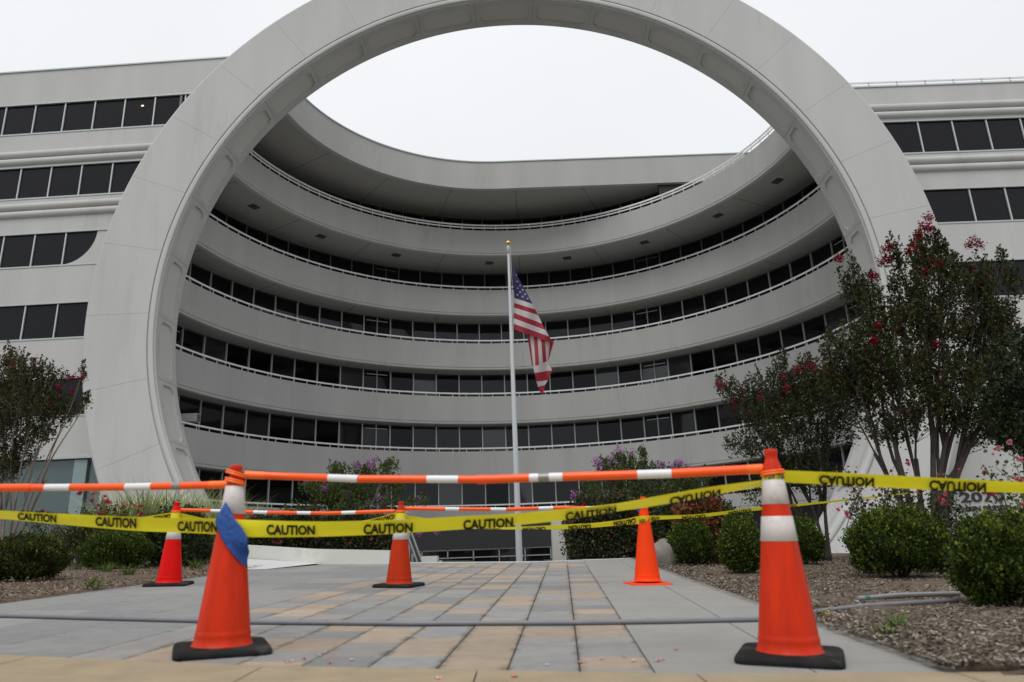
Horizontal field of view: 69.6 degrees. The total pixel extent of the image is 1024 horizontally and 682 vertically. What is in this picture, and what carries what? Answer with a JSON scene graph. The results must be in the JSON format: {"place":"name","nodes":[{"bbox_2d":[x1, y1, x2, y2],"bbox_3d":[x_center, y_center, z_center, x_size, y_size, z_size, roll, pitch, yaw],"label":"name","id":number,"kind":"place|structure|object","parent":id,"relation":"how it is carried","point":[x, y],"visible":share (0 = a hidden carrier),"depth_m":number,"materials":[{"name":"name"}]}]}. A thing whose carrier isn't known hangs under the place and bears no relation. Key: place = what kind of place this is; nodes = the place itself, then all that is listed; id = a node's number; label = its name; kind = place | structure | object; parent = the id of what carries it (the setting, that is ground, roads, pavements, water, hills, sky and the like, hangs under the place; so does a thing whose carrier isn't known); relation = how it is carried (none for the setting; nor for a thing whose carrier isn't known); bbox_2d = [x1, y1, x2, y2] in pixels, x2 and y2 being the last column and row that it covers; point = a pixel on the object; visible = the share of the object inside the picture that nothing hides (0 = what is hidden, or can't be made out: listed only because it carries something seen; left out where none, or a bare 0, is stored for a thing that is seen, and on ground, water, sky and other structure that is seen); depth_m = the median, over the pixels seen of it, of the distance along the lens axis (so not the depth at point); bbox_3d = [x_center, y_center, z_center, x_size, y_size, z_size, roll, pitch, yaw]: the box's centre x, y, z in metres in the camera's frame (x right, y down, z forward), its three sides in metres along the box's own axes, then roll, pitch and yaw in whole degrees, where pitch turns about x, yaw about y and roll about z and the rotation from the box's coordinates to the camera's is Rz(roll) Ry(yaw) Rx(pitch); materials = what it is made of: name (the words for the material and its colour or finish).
{"place":"outdoors","nodes":[
{"label":"outdoors","id":0,"kind":"place"},
{"bbox_2d":[0,561,263,603],"bbox_3d":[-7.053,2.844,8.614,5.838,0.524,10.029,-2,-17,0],"label":"mulch","id":1,"kind":"object","parent":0,"point":[99,577],"visible":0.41,"depth_m":8.53,"materials":[{"name":"brown wood"}]},
{"bbox_2d":[0,530,75,581],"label":"boxwood shrub","id":2,"kind":"object","parent":1,"relation":"on","point":[31,555],"visible":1,"depth_m":9.10,"materials":[{"name":"green plant"}]},
{"bbox_2d":[0,339,92,539],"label":"crape myrtle","id":3,"kind":"object","parent":1,"relation":"on","point":[39,404],"visible":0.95,"depth_m":12.65,"materials":[{"name":"green plant"}]},
{"bbox_2d":[40,491,162,566],"bbox_3d":[-7.371,3.367,13.244,1.962,1.352,0.824,-2,-17,0],"label":"rose bush","id":4,"kind":"object","parent":1,"relation":"on","point":[79,535],"visible":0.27,"depth_m":13.09,"materials":[{"name":"green plant"}]},
{"bbox_2d":[72,528,156,568],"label":"boxwood shrub","id":5,"kind":"object","parent":1,"relation":"on","point":[127,547],"visible":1,"depth_m":11.68,"materials":[{"name":"green plant"}]},
{"bbox_2d":[141,498,215,566],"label":"bush","id":6,"kind":"object","parent":1,"relation":"on","point":[194,546],"visible":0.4,"depth_m":12.66,"materials":[{"name":"green plant"}]},
{"bbox_2d":[246,499,392,549],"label":"hedge","id":7,"kind":"object","parent":1,"relation":"on","point":[372,542],"visible":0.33,"depth_m":14.38,"materials":[{"name":"green plant"}]},
{"bbox_2d":[0,563,426,657],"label":"paving","id":8,"kind":"structure","parent":0,"point":[29,637],"depth_m":6.08,"materials":[{"name":"grey concrete"}]},
{"bbox_2d":[142,502,193,586],"bbox_3d":[-3.956,2.362,8.596,0.469,0.950,0.469,1,-17,-10],"label":"traffic cone","id":9,"kind":"object","parent":8,"relation":"on","point":[169,574],"visible":0.81,"depth_m":8.45,"materials":[{"name":"orange plastic"}]},
{"bbox_2d":[70,561,653,673],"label":"paving","id":10,"kind":"structure","parent":0,"point":[474,591],"depth_m":4.48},
{"bbox_2d":[172,465,272,661],"bbox_3d":[-1.489,1.133,3.873,0.459,0.948,0.458,5,-18,-23],"label":"traffic cone","id":11,"kind":"object","parent":10,"relation":"on","point":[223,629],"visible":0.97,"depth_m":3.73,"materials":[{"name":"orange plastic"}]},
{"bbox_2d":[0,477,245,491],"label":"cone bar","id":12,"kind":"object","parent":11,"relation":"attached to","point":[114,486],"visible":0.97,"depth_m":4.07,"materials":[{"name":"orange plastic"}]},
{"bbox_2d":[0,480,761,536],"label":"caution tape","id":13,"kind":"object","parent":11,"relation":"attached to","point":[260,528],"visible":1,"depth_m":3.79,"materials":[{"name":"yellow plastic"}]},
{"bbox_2d":[372,501,424,587],"bbox_3d":[-1.227,2.212,8.029,0.448,0.905,0.449,-7,-17,15],"label":"traffic cone","id":14,"kind":"object","parent":10,"relation":"on","point":[399,572],"visible":0.85,"depth_m":7.88,"materials":[{"name":"plastic"}]},
{"bbox_2d":[171,508,405,514],"bbox_3d":[-2.584,1.927,8.392,2.901,0.184,0.124,-5,-17,11],"label":"cone bar","id":15,"kind":"object","parent":14,"relation":"on","point":[298,512],"visible":0.94,"depth_m":8.33,"materials":[{"name":"orange plastic"}]},
{"bbox_2d":[253,560,551,675],"bbox_3d":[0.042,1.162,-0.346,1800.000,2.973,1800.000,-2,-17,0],"label":"ground","id":16,"kind":"structure","parent":0,"point":[462,561],"depth_m":34.98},
{"bbox_2d":[147,543,390,564],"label":"retaining wall","id":17,"kind":"structure","parent":16,"relation":"on","point":[327,556],"depth_m":13.28,"materials":[{"name":"white concrete"}]},
{"bbox_2d":[283,453,440,536],"bbox_3d":[-3.754,3.891,17.415,3.631,2.488,2.029,-9,-18,21],"label":"crape myrtle","id":18,"kind":"object","parent":16,"relation":"on","point":[337,492],"visible":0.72,"depth_m":17.67,"materials":[{"name":"green plant"}]},
{"bbox_2d":[410,522,570,561],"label":"entrance portal","id":19,"kind":"object","parent":16,"relation":"on","point":[484,545],"visible":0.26,"depth_m":45.26,"materials":[{"name":"black glass"}]},
{"bbox_2d":[410,547,570,561],"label":"glass door","id":20,"kind":"structure","parent":19,"relation":"in","point":[529,551],"depth_m":45.26,"materials":[{"name":"black glass"}]},
{"bbox_2d":[0,0,1023,560],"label":"office building","id":21,"kind":"structure","parent":16,"relation":"on","point":[252,256],"depth_m":44.31,"materials":[{"name":"paint"}]},
{"bbox_2d":[0,169,20,199],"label":"window","id":22,"kind":"structure","parent":21,"relation":"in","point":[9,179],"depth_m":40.13,"materials":[{"name":"black glass"}]},
{"bbox_2d":[0,306,24,339],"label":"window","id":23,"kind":"structure","parent":21,"relation":"in","point":[11,318],"depth_m":37.76,"materials":[{"name":"black glass"}]},
{"bbox_2d":[0,235,33,267],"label":"window","id":24,"kind":"structure","parent":21,"relation":"in","point":[16,251],"depth_m":38.90,"materials":[{"name":"black glass"}]},
{"bbox_2d":[1,106,34,134],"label":"window","id":25,"kind":"structure","parent":21,"relation":"in","point":[17,120],"depth_m":41.25,"materials":[{"name":"black glass"}]},
{"bbox_2d":[16,167,50,198],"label":"window","id":26,"kind":"structure","parent":21,"relation":"in","point":[33,182],"depth_m":40.03,"materials":[{"name":"black glass"}]},
{"bbox_2d":[20,304,56,338],"bbox_3d":[-24.126,-0.967,37.676,1.754,1.870,0.091,-2,-17,0],"label":"window","id":27,"kind":"structure","parent":21,"relation":"in","point":[38,321],"depth_m":37.68,"materials":[{"name":"black glass"}]},
{"bbox_2d":[31,104,64,132],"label":"window","id":28,"kind":"structure","parent":21,"relation":"in","point":[47,118],"depth_m":41.17,"materials":[{"name":"black glass"}]},
{"bbox_2d":[30,233,65,265],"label":"window","id":29,"kind":"structure","parent":21,"relation":"in","point":[47,249],"depth_m":38.82,"materials":[{"name":"black glass"}]},
{"bbox_2d":[46,165,81,196],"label":"window","id":30,"kind":"structure","parent":21,"relation":"in","point":[64,180],"depth_m":39.94,"materials":[{"name":"black glass"}]},
{"bbox_2d":[52,302,87,337],"bbox_3d":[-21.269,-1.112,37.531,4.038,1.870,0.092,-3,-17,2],"label":"window","id":31,"kind":"structure","parent":21,"relation":"in","point":[70,318],"depth_m":37.59,"materials":[{"name":"black glass"}]},
{"bbox_2d":[61,101,94,130],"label":"window","id":32,"kind":"structure","parent":21,"relation":"in","point":[76,116],"depth_m":41.08,"materials":[{"name":"black glass"}]},
{"bbox_2d":[61,231,97,263],"bbox_3d":[-22.680,-4.879,38.737,1.744,1.870,0.091,-2,-17,0],"label":"window","id":33,"kind":"structure","parent":21,"relation":"in","point":[76,244],"depth_m":38.79,"materials":[{"name":"black glass"}]},
{"bbox_2d":[77,163,111,194],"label":"window","id":34,"kind":"structure","parent":21,"relation":"in","point":[95,178],"depth_m":39.86,"materials":[{"name":"black glass"}]},
{"bbox_2d":[91,99,124,128],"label":"window","id":35,"kind":"structure","parent":21,"relation":"in","point":[106,114],"depth_m":40.99,"materials":[{"name":"black glass"}]},
{"bbox_2d":[108,161,139,192],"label":"window","id":36,"kind":"structure","parent":21,"relation":"in","point":[121,173],"depth_m":39.83,"materials":[{"name":"black glass"}]},
{"bbox_2d":[121,97,154,126],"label":"window","id":37,"kind":"structure","parent":21,"relation":"in","point":[134,114],"depth_m":40.90,"materials":[{"name":"black glass"}]},
{"bbox_2d":[152,95,184,124],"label":"window","id":38,"kind":"structure","parent":21,"relation":"in","point":[165,107],"depth_m":40.86,"materials":[{"name":"black glass"}]},
{"bbox_2d":[220,405,244,437],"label":"window","id":39,"kind":"structure","parent":21,"relation":"in","point":[232,419],"depth_m":44.99,"materials":[{"name":"black glass"}]},
{"bbox_2d":[244,410,267,440],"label":"window","id":40,"kind":"structure","parent":21,"relation":"in","point":[255,423],"depth_m":46.40,"materials":[{"name":"black glass"}]},
{"bbox_2d":[244,479,267,506],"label":"window","id":41,"kind":"structure","parent":21,"relation":"in","point":[253,487],"depth_m":45.26,"materials":[{"name":"black glass"}]},
{"bbox_2d":[266,479,291,507],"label":"window","id":42,"kind":"structure","parent":21,"relation":"in","point":[282,488],"depth_m":46.46,"materials":[{"name":"black glass"}]},
{"bbox_2d":[267,413,291,443],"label":"window","id":43,"kind":"structure","parent":21,"relation":"in","point":[278,426],"depth_m":47.65,"materials":[{"name":"black glass"}]},
{"bbox_2d":[291,417,314,445],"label":"window","id":44,"kind":"structure","parent":21,"relation":"in","point":[301,429],"depth_m":48.92,"materials":[{"name":"black glass"}]},
{"bbox_2d":[314,419,337,447],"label":"window","id":45,"kind":"structure","parent":21,"relation":"in","point":[326,432],"depth_m":50.00,"materials":[{"name":"black glass"}]},
{"bbox_2d":[337,422,361,448],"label":"window","id":46,"kind":"structure","parent":21,"relation":"in","point":[347,433],"depth_m":51.03,"materials":[{"name":"black glass"}]},
{"bbox_2d":[361,423,388,449],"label":"window","id":47,"kind":"structure","parent":21,"relation":"in","point":[371,435],"depth_m":52.03,"materials":[{"name":"grey glass"}]},
{"bbox_2d":[362,369,389,392],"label":"window","id":48,"kind":"structure","parent":21,"relation":"in","point":[370,379],"depth_m":53.38,"materials":[{"name":"black glass"}]},
{"bbox_2d":[389,425,411,450],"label":"window","id":49,"kind":"structure","parent":21,"relation":"in","point":[398,436],"depth_m":52.86,"materials":[{"name":"black glass"}]},
{"bbox_2d":[179,95,657,230],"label":"railing","id":50,"kind":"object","parent":21,"relation":"in","point":[181,96],"depth_m":55.86,"materials":[{"name":"white metal"}]},
{"bbox_2d":[412,426,435,451],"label":"window","id":51,"kind":"structure","parent":21,"relation":"in","point":[421,437],"depth_m":53.47,"materials":[{"name":"black glass"}]},
{"bbox_2d":[436,427,458,451],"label":"window","id":52,"kind":"structure","parent":21,"relation":"in","point":[445,437],"depth_m":53.96,"materials":[{"name":"black glass"}]},
{"bbox_2d":[438,483,461,506],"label":"window","id":53,"kind":"structure","parent":21,"relation":"in","point":[448,493],"depth_m":52.70,"materials":[{"name":"grey glass"}]},
{"bbox_2d":[459,427,481,451],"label":"window","id":54,"kind":"structure","parent":21,"relation":"in","point":[468,437],"depth_m":54.33,"materials":[{"name":"black glass"}]},
{"bbox_2d":[461,483,484,506],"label":"window","id":55,"kind":"structure","parent":21,"relation":"in","point":[471,493],"depth_m":53.03,"materials":[{"name":"black glass"}]},
{"bbox_2d":[482,427,505,450],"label":"window","id":56,"kind":"structure","parent":21,"relation":"in","point":[491,437],"depth_m":54.57,"materials":[{"name":"grey glass"}]},
{"bbox_2d":[485,483,508,507],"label":"window","id":57,"kind":"structure","parent":21,"relation":"in","point":[495,493],"depth_m":53.24,"materials":[{"name":"black glass"}]},
{"bbox_2d":[213,181,815,289],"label":"window frame","id":58,"kind":"structure","parent":21,"relation":"in","point":[802,191],"depth_m":53.75,"materials":[{"name":"brown metal"}]},
{"bbox_2d":[188,234,845,343],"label":"window frame","id":59,"kind":"structure","parent":21,"relation":"in","point":[830,243],"depth_m":51.80,"materials":[{"name":"metal"}]},
{"bbox_2d":[178,378,858,429],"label":"window frame","id":60,"kind":"structure","parent":21,"relation":"in","point":[179,396],"depth_m":51.39,"materials":[{"name":"metal"}]},
{"bbox_2d":[177,301,862,375],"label":"window frame","id":61,"kind":"structure","parent":21,"relation":"in","point":[848,318],"depth_m":50.43,"materials":[{"name":"metal"}]},
{"bbox_2d":[528,425,551,449],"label":"window","id":62,"kind":"structure","parent":21,"relation":"in","point":[537,435],"depth_m":54.57,"materials":[{"name":"black glass"}]},
{"bbox_2d":[551,424,574,448],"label":"window","id":63,"kind":"structure","parent":21,"relation":"in","point":[560,434],"depth_m":54.38,"materials":[{"name":"black glass"}]},
{"bbox_2d":[574,422,597,447],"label":"window","id":64,"kind":"structure","parent":21,"relation":"in","point":[585,432],"depth_m":54.06,"materials":[{"name":"black glass"}]},
{"bbox_2d":[597,420,621,445],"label":"window","id":65,"kind":"structure","parent":21,"relation":"in","point":[608,430],"depth_m":53.58,"materials":[{"name":"black glass"}]},
{"bbox_2d":[620,418,644,443],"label":"window","id":66,"kind":"structure","parent":21,"relation":"in","point":[630,428],"depth_m":52.99,"materials":[{"name":"black glass"}]},
{"bbox_2d":[640,360,668,384],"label":"window","id":67,"kind":"structure","parent":21,"relation":"in","point":[659,369],"depth_m":53.47,"materials":[{"name":"grey glass"}]},
{"bbox_2d":[643,414,672,441],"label":"window","id":68,"kind":"structure","parent":21,"relation":"in","point":[657,425],"depth_m":52.16,"materials":[{"name":"black glass"}]},
{"bbox_2d":[670,411,695,437],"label":"window","id":69,"kind":"structure","parent":21,"relation":"in","point":[683,422],"depth_m":51.20,"materials":[{"name":"black glass"}]},
{"bbox_2d":[693,407,718,434],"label":"window","id":70,"kind":"structure","parent":21,"relation":"in","point":[705,419],"depth_m":50.25,"materials":[{"name":"black glass"}]},
{"bbox_2d":[883,122,924,152],"bbox_3d":[19.475,-10.597,38.611,3.883,1.870,0.090,-2,-17,0],"label":"window","id":71,"kind":"structure","parent":21,"relation":"in","point":[907,135],"depth_m":38.68,"materials":[{"name":"black glass"}]},
{"bbox_2d":[918,120,958,151],"bbox_3d":[22.299,-10.698,38.611,1.832,1.870,0.090,-2,-17,0],"label":"window","id":72,"kind":"structure","parent":21,"relation":"in","point":[936,136],"depth_m":38.65,"materials":[{"name":"black glass"}]},
{"bbox_2d":[924,189,976,221],"bbox_3d":[20.846,-6.810,37.471,5.152,1.870,0.090,-2,-17,0],"label":"window","id":73,"kind":"structure","parent":21,"relation":"in","point":[956,205],"depth_m":37.52,"materials":[{"name":"black glass"}]},
{"bbox_2d":[952,119,993,150],"bbox_3d":[24.097,-10.762,38.611,1.832,1.870,0.090,-2,-17,0],"label":"window","id":74,"kind":"structure","parent":21,"relation":"in","point":[970,134],"depth_m":38.65,"materials":[{"name":"black glass"}]},
{"bbox_2d":[970,187,1012,220],"bbox_3d":[24.314,-6.933,37.471,1.852,1.870,0.090,-2,-17,0],"label":"window","id":75,"kind":"structure","parent":21,"relation":"in","point":[989,204],"depth_m":37.50,"materials":[{"name":"black glass"}]},
{"bbox_2d":[987,118,1023,148],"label":"window","id":76,"kind":"structure","parent":21,"relation":"in","point":[1004,133],"depth_m":38.65,"materials":[{"name":"black glass"}]},
{"bbox_2d":[0,655,1023,681],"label":"pavement","id":77,"kind":"structure","parent":0,"point":[42,669],"depth_m":3.07,"materials":[{"name":"beige concrete"}]},
{"bbox_2d":[0,0,1023,160],"label":"sky","id":78,"kind":"structure","parent":0,"point":[508,92],"materials":[{"name":"white"}]},
{"bbox_2d":[583,559,965,678],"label":"walkway","id":79,"kind":"structure","parent":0,"point":[709,648],"depth_m":4.22,"materials":[{"name":"grey concrete"}]},
{"bbox_2d":[623,497,672,585],"bbox_3d":[1.442,2.176,8.051,0.440,0.927,0.440,0,-17,-8],"label":"traffic cone","id":80,"kind":"object","parent":79,"relation":"on","point":[646,569],"visible":0.8,"depth_m":7.91,"materials":[{"name":"orange plastic"}]},
{"bbox_2d":[404,506,647,510],"bbox_3d":[0.153,1.834,8.113,2.697,0.125,0.109,-2,-17,-1],"label":"cone bar","id":81,"kind":"object","parent":80,"relation":"attached to","point":[482,508],"visible":0.68,"depth_m":8.10,"materials":[{"name":"orange plastic"}]},
{"bbox_2d":[406,492,915,530],"bbox_3d":[2.643,2.036,9.053,7.899,0.479,1.079,4,-18,-20],"label":"caution tape","id":82,"kind":"object","parent":80,"relation":"attached to","point":[637,520],"visible":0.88,"depth_m":8.10,"materials":[{"name":"yellow plastic"}]},
{"bbox_2d":[734,449,845,669],"bbox_3d":[1.254,1.000,3.493,0.459,0.964,0.459,-9,-18,21],"label":"traffic cone","id":83,"kind":"object","parent":79,"relation":"on","point":[788,636],"visible":0.98,"depth_m":3.35,"materials":[{"name":"orange plastic"}]},
{"bbox_2d":[225,464,784,483],"bbox_3d":[-0.107,0.674,3.780,2.882,0.178,0.142,-4,-17,7],"label":"cone bar","id":84,"kind":"object","parent":83,"relation":"on","point":[644,474],"visible":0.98,"depth_m":3.75,"materials":[{"name":"orange plastic"}]},
{"bbox_2d":[784,470,1023,492],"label":"caution tape","id":85,"kind":"object","parent":83,"relation":"attached to","point":[890,481],"visible":1,"depth_m":3.46,"materials":[{"name":"yellow plastic"}]},
{"bbox_2d":[600,553,1023,678],"bbox_3d":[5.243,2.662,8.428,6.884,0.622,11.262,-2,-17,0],"label":"mulch","id":86,"kind":"object","parent":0,"point":[936,656],"visible":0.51,"depth_m":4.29,"materials":[{"name":"brown wood"}]},
{"bbox_2d":[0,598,958,625],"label":"conduit pipe","id":87,"kind":"object","parent":86,"relation":"on","point":[453,623],"visible":0.79,"depth_m":4.69,"materials":[{"name":"grey metal"}]},
{"bbox_2d":[559,486,666,559],"bbox_3d":[2.019,3.703,14.916,2.174,1.629,1.341,-2,-17,0],"label":"hedge","id":88,"kind":"object","parent":86,"relation":"on","point":[618,541],"visible":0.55,"depth_m":14.54,"materials":[{"name":"green plant"}]},
{"bbox_2d":[570,444,716,500],"bbox_3d":[2.991,3.554,16.627,3.380,2.551,1.506,-2,-17,0],"label":"crape myrtle","id":89,"kind":"object","parent":86,"relation":"on","point":[609,464],"visible":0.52,"depth_m":16.63,"materials":[{"name":"green plant"}]},
{"bbox_2d":[665,518,716,565],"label":"boxwood shrub","id":90,"kind":"object","parent":86,"relation":"on","point":[692,539],"visible":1,"depth_m":11.21,"materials":[{"name":"green plant"}]},
{"bbox_2d":[664,486,733,564],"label":"nandina shrub","id":91,"kind":"object","parent":86,"relation":"on","point":[711,504],"visible":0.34,"depth_m":11.54,"materials":[{"name":"green plant"}]},
{"bbox_2d":[714,509,760,573],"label":"boxwood shrub","id":92,"kind":"object","parent":86,"relation":"on","point":[739,546],"visible":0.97,"depth_m":8.82,"materials":[{"name":"green plant"}]},
{"bbox_2d":[714,346,862,560],"bbox_3d":[4.831,1.848,12.462,2.590,3.669,1.624,-2,-17,0],"label":"crape myrtle","id":93,"kind":"object","parent":86,"relation":"on","point":[829,410],"visible":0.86,"depth_m":12.54,"materials":[{"name":"green plant"}]},
{"bbox_2d":[793,509,830,563],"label":"boxwood shrub","id":94,"kind":"object","parent":86,"relation":"on","point":[812,540],"visible":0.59,"depth_m":10.69,"materials":[{"name":"green plant"}]},
{"bbox_2d":[835,459,920,573],"bbox_3d":[4.520,2.220,9.311,1.086,1.382,0.756,-2,-17,0],"label":"rose bush","id":95,"kind":"object","parent":86,"relation":"on","point":[856,504],"visible":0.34,"depth_m":9.33,"materials":[{"name":"green plant"}]},
{"bbox_2d":[837,497,952,577],"bbox_3d":[4.282,2.203,8.226,1.218,0.892,1.205,-2,-17,0],"label":"boxwood shrub","id":96,"kind":"object","parent":86,"relation":"on","point":[879,541],"visible":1,"depth_m":7.90,"materials":[{"name":"green plant"}]},
{"bbox_2d":[855,591,960,600],"bbox_3d":[3.041,1.961,5.679,0.923,0.047,0.084,2,-17,-13],"label":"conduit pipe","id":97,"kind":"object","parent":86,"relation":"on","point":[909,594],"visible":0.93,"depth_m":5.69,"materials":[{"name":"grey metal"}]},
{"bbox_2d":[815,211,1023,524],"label":"crape myrtle","id":98,"kind":"object","parent":86,"relation":"on","point":[987,309],"visible":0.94,"depth_m":11.41,"materials":[{"name":"green plant"}]},
{"bbox_2d":[887,468,996,574],"bbox_3d":[5.272,2.183,8.896,1.087,1.226,0.839,-2,-17,0],"label":"rose bush","id":99,"kind":"object","parent":86,"relation":"on","point":[946,495],"visible":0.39,"depth_m":8.90,"materials":[{"name":"green plant"}]},
{"bbox_2d":[940,498,1023,606],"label":"boxwood shrub","id":100,"kind":"object","parent":86,"relation":"on","point":[985,552],"visible":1,"depth_m":5.17,"materials":[{"name":"green plant"}]},
{"bbox_2d":[974,318,1023,495],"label":"evergreen tree","id":101,"kind":"object","parent":86,"relation":"on","point":[1006,412],"visible":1,"depth_m":9.00,"materials":[{"name":"green plant"}]},
{"bbox_2d":[976,439,1023,513],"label":"rose bush","id":102,"kind":"object","parent":86,"relation":"on","point":[1018,479],"visible":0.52,"depth_m":7.51,"materials":[{"name":"green plant"}]},
{"label":"court floor","id":103,"kind":"structure","parent":0,"visible":0},
{"bbox_2d":[506,241,522,560],"bbox_3d":[0.083,2.594,19.050,0.170,11.283,0.170,-2,-17,0],"label":"flagpole","id":104,"kind":"object","parent":103,"relation":"on","point":[518,542],"visible":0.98,"depth_m":19.20,"materials":[{"name":"grey metal"}]},
{"bbox_2d":[512,267,553,393],"bbox_3d":[0.581,-0.317,19.894,1.076,3.576,0.286,-2,-17,0],"label":"flag","id":105,"kind":"object","parent":104,"relation":"hanging from","point":[527,321],"visible":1,"depth_m":19.85,"materials":[{"name":"fabric"}]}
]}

